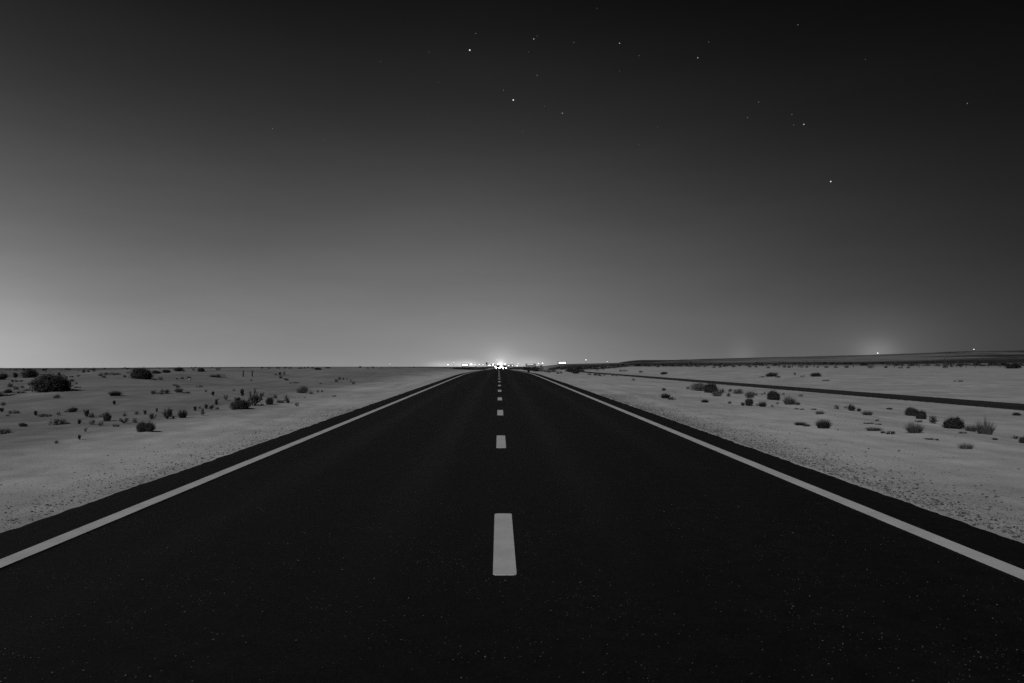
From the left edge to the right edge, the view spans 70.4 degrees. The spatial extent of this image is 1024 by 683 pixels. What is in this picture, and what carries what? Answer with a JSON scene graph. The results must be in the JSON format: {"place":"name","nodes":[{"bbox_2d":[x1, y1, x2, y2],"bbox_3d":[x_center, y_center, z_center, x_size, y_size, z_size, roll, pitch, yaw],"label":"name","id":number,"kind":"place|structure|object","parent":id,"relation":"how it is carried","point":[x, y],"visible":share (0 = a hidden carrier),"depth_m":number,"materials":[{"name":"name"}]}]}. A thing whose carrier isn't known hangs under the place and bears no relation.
{"place":"outdoors","nodes":[
{"label":"outdoors","id":0,"kind":"place"},
{"bbox_2d":[0,369,1023,682],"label":"road","id":1,"kind":"structure","parent":0,"point":[546,497],"depth_m":5.09,"materials":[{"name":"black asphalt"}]},
{"bbox_2d":[0,350,1023,542],"bbox_3d":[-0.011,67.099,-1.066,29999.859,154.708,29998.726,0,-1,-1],"label":"ground","id":2,"kind":"structure","parent":0,"point":[32,453],"depth_m":20.05,"materials":[{"name":"grey sand"}]},
{"bbox_2d":[0,372,8,379],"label":"desert shrub","id":3,"kind":"object","parent":2,"relation":"on","point":[2,377],"visible":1,"depth_m":41.14,"materials":[{"name":"black plant"}]},
{"bbox_2d":[0,428,10,433],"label":"creeping shrub","id":4,"kind":"object","parent":2,"relation":"on","point":[3,432],"visible":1,"depth_m":15.05,"materials":[{"name":"black plant"}]},
{"bbox_2d":[4,388,12,392],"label":"desert shrub","id":5,"kind":"object","parent":2,"relation":"on","point":[8,390],"visible":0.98,"depth_m":29.82,"materials":[{"name":"black plant"}]},
{"bbox_2d":[19,369,39,377],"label":"desert shrub","id":6,"kind":"object","parent":2,"relation":"on","point":[29,373],"visible":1,"depth_m":42.44,"materials":[{"name":"black plant"}]},
{"bbox_2d":[28,370,75,391],"bbox_3d":[-18.554,1.595,29.345,1.672,0.872,1.739,-1,-2,34],"label":"desert shrub","id":7,"kind":"object","parent":2,"relation":"on","point":[48,382],"visible":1,"depth_m":28.93,"materials":[{"name":"black plant"}]},
{"bbox_2d":[48,418,66,424],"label":"creeping shrub","id":8,"kind":"object","parent":2,"relation":"on","point":[60,421],"visible":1,"depth_m":16.88,"materials":[{"name":"black plant"}]},
{"bbox_2d":[68,407,78,411],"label":"desert shrub","id":9,"kind":"object","parent":2,"relation":"on","point":[73,409],"visible":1,"depth_m":20.54,"materials":[{"name":"black plant"}]},
{"bbox_2d":[102,412,111,420],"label":"desert shrub","id":10,"kind":"object","parent":2,"relation":"on","point":[106,417],"visible":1,"depth_m":17.61,"materials":[{"name":"black plant"}]},
{"bbox_2d":[108,391,123,395],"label":"grass tuft","id":11,"kind":"object","parent":2,"relation":"on","point":[115,393],"visible":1,"depth_m":25.77,"materials":[{"name":"black plant"}]},
{"bbox_2d":[135,421,145,431],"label":"desert shrub","id":12,"kind":"object","parent":2,"relation":"on","point":[140,426],"visible":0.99,"depth_m":14.49,"materials":[{"name":"black plant"}]},
{"bbox_2d":[128,367,153,378],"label":"desert shrub","id":13,"kind":"object","parent":2,"relation":"on","point":[141,373],"visible":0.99,"depth_m":40.97,"materials":[{"name":"black plant"}]},
{"bbox_2d":[143,421,156,431],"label":"desert shrub","id":14,"kind":"object","parent":2,"relation":"on","point":[149,427],"visible":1,"depth_m":14.52,"materials":[{"name":"black plant"}]},
{"bbox_2d":[150,388,169,393],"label":"creeping shrub","id":15,"kind":"object","parent":2,"relation":"on","point":[162,392],"visible":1,"depth_m":27.57,"materials":[{"name":"grey plant"}]},
{"bbox_2d":[161,407,172,418],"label":"twiggy shrub","id":16,"kind":"object","parent":2,"relation":"on","point":[166,414],"visible":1,"depth_m":17.90,"materials":[{"name":"black plant"}]},
{"bbox_2d":[173,367,183,370],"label":"desert shrub","id":17,"kind":"object","parent":2,"relation":"on","point":[178,369],"visible":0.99,"depth_m":53.23,"materials":[{"name":"black plant"}]},
{"bbox_2d":[174,386,183,392],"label":"grass tuft","id":18,"kind":"object","parent":2,"relation":"on","point":[178,390],"visible":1,"depth_m":28.22,"materials":[{"name":"grey plant"}]},
{"bbox_2d":[178,408,187,417],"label":"grass tuft","id":19,"kind":"object","parent":2,"relation":"on","point":[183,414],"visible":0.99,"depth_m":18.04,"materials":[{"name":"black plant"}]},
{"bbox_2d":[228,397,249,409],"bbox_3d":[-7.866,1.786,20.946,0.654,0.364,0.614,1,-2,-42],"label":"desert shrub","id":20,"kind":"object","parent":2,"relation":"on","point":[239,404],"visible":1,"depth_m":20.79,"materials":[{"name":"black plant"}]},
{"bbox_2d":[247,388,264,405],"bbox_3d":[-7.828,1.698,21.983,0.628,0.609,0.404,0,-1,13],"label":"twiggy shrub","id":21,"kind":"object","parent":2,"relation":"on","point":[254,398],"visible":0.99,"depth_m":21.97,"materials":[{"name":"black plant"}]},
{"bbox_2d":[265,396,273,404],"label":"desert shrub","id":22,"kind":"object","parent":2,"relation":"on","point":[269,401],"visible":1,"depth_m":23.25,"materials":[{"name":"black plant"}]},
{"bbox_2d":[295,386,308,392],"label":"desert shrub","id":23,"kind":"object","parent":2,"relation":"on","point":[303,389],"visible":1,"depth_m":30.07,"materials":[{"name":"grey plant"}]},
{"bbox_2d":[5,359,1023,370],"bbox_3d":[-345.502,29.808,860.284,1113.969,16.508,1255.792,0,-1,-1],"label":"scrub","id":24,"kind":"object","parent":2,"relation":"on","point":[728,364],"visible":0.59,"depth_m":288.36,"materials":[{"name":"black plant"}]},
{"bbox_2d":[525,364,535,366],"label":"town building","id":25,"kind":"structure","parent":2,"relation":"on","point":[530,365],"depth_m":1200.13,"materials":[{"name":"white"}]},
{"bbox_2d":[661,393,671,397],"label":"grass tuft","id":26,"kind":"object","parent":2,"relation":"on","point":[667,395],"visible":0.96,"depth_m":27.24,"materials":[{"name":"black plant"}]},
{"bbox_2d":[691,382,706,390],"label":"desert shrub","id":27,"kind":"object","parent":2,"relation":"on","point":[699,386],"visible":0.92,"depth_m":36.14,"materials":[{"name":"grey plant"}]},
{"bbox_2d":[702,383,718,392],"bbox_3d":[9.030,2.068,32.933,0.752,0.554,0.782,0,-1,-12],"label":"desert shrub","id":28,"kind":"object","parent":2,"relation":"on","point":[708,387],"visible":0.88,"depth_m":32.79,"materials":[{"name":"grey plant"}]},
{"bbox_2d":[710,389,722,395],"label":"desert shrub","id":29,"kind":"object","parent":2,"relation":"on","point":[716,393],"visible":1,"depth_m":28.61,"materials":[{"name":"grey plant"}]},
{"bbox_2d":[732,389,743,393],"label":"desert shrub","id":30,"kind":"object","parent":2,"relation":"on","point":[738,391],"visible":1,"depth_m":36.35,"materials":[{"name":"grey plant"}]},
{"bbox_2d":[744,397,752,405],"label":"desert shrub","id":31,"kind":"object","parent":2,"relation":"on","point":[748,401],"visible":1,"depth_m":23.18,"materials":[{"name":"grey plant"}]},
{"bbox_2d":[744,391,755,397],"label":"desert shrub","id":32,"kind":"object","parent":2,"relation":"on","point":[750,394],"visible":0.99,"depth_m":28.23,"materials":[{"name":"grey plant"}]},
{"bbox_2d":[758,400,767,406],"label":"grass tuft","id":33,"kind":"object","parent":2,"relation":"on","point":[762,404],"visible":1,"depth_m":22.30,"materials":[{"name":"grey plant"}]},
{"bbox_2d":[765,372,777,376],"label":"desert shrub","id":34,"kind":"object","parent":2,"relation":"on","point":[769,374],"visible":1,"depth_m":104.76,"materials":[{"name":"black plant"}]},
{"bbox_2d":[766,390,780,399],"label":"desert shrub","id":35,"kind":"object","parent":2,"relation":"on","point":[772,395],"visible":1,"depth_m":28.19,"materials":[{"name":"black plant"}]},
{"bbox_2d":[783,395,796,404],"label":"grass tuft","id":36,"kind":"object","parent":2,"relation":"on","point":[789,401],"visible":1,"depth_m":24.09,"materials":[{"name":"grey plant"}]},
{"bbox_2d":[809,372,821,376],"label":"desert shrub","id":37,"kind":"object","parent":2,"relation":"on","point":[817,374],"visible":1,"depth_m":98.73,"materials":[{"name":"black plant"}]},
{"bbox_2d":[815,419,832,428],"bbox_3d":[6.566,1.709,15.289,0.461,0.249,0.480,-1,-2,27],"label":"grass tuft","id":38,"kind":"object","parent":2,"relation":"on","point":[824,424],"visible":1,"depth_m":15.22,"materials":[{"name":"grey plant"}]},
{"bbox_2d":[847,403,855,410],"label":"desert shrub","id":39,"kind":"object","parent":2,"relation":"on","point":[852,408],"visible":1,"depth_m":25.04,"materials":[{"name":"black plant"}]},
{"bbox_2d":[860,410,872,414],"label":"grass tuft","id":40,"kind":"object","parent":2,"relation":"on","point":[868,413],"visible":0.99,"depth_m":21.81,"materials":[{"name":"grey plant"}]},
{"bbox_2d":[866,427,883,430],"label":"grass tuft","id":41,"kind":"object","parent":2,"relation":"on","point":[873,429],"visible":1,"depth_m":14.87,"materials":[{"name":"grey plant"}]},
{"bbox_2d":[903,407,917,415],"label":"desert shrub","id":42,"kind":"object","parent":2,"relation":"on","point":[911,411],"visible":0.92,"depth_m":24.00,"materials":[{"name":"black plant"}]},
{"bbox_2d":[904,421,924,432],"bbox_3d":[8.077,1.701,14.563,0.497,0.267,0.519,0,-1,-8],"label":"grass tuft","id":43,"kind":"object","parent":2,"relation":"on","point":[916,429],"visible":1,"depth_m":14.50,"materials":[{"name":"grey plant"}]},
{"bbox_2d":[915,408,926,418],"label":"desert shrub","id":44,"kind":"object","parent":2,"relation":"on","point":[920,414],"visible":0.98,"depth_m":22.36,"materials":[{"name":"black plant"}]},
{"bbox_2d":[929,416,937,423],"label":"twiggy shrub","id":45,"kind":"object","parent":2,"relation":"on","point":[932,420],"visible":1,"depth_m":20.37,"materials":[{"name":"grey plant"}]},
{"bbox_2d":[942,416,967,428],"bbox_3d":[10.714,1.946,17.573,0.622,0.356,0.575,1,-2,-44],"label":"desert shrub","id":46,"kind":"object","parent":2,"relation":"on","point":[953,423],"visible":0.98,"depth_m":17.45,"materials":[{"name":"black plant"}]},
{"bbox_2d":[957,442,974,448],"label":"grass tuft","id":47,"kind":"object","parent":2,"relation":"on","point":[969,446],"visible":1,"depth_m":11.85,"materials":[{"name":"grey plant"}]},
{"bbox_2d":[962,424,977,431],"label":"grass tuft","id":48,"kind":"object","parent":2,"relation":"on","point":[969,428],"visible":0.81,"depth_m":16.94,"materials":[{"name":"grey plant"}]},
{"bbox_2d":[975,418,997,434],"bbox_3d":[10.127,1.810,15.517,0.582,0.348,0.544,-1,-2,39],"label":"grass tuft","id":49,"kind":"object","parent":2,"relation":"on","point":[985,429],"visible":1,"depth_m":15.45,"materials":[{"name":"grey plant"}]},
{"bbox_2d":[1003,364,1021,368],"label":"desert shrub","id":50,"kind":"object","parent":2,"relation":"on","point":[1012,366],"visible":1,"depth_m":186.44,"materials":[{"name":"black plant"}]},
{"bbox_2d":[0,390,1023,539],"bbox_3d":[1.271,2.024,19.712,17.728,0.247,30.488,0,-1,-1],"label":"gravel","id":51,"kind":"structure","parent":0,"point":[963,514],"depth_m":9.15,"materials":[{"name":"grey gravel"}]},
{"bbox_2d":[0,0,1023,367],"label":"sky","id":52,"kind":"structure","parent":0,"point":[455,219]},
{"bbox_2d":[560,368,1023,410],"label":"side road","id":53,"kind":"structure","parent":0,"point":[1002,405],"depth_m":49.04,"materials":[{"name":"black asphalt"}]}
]}

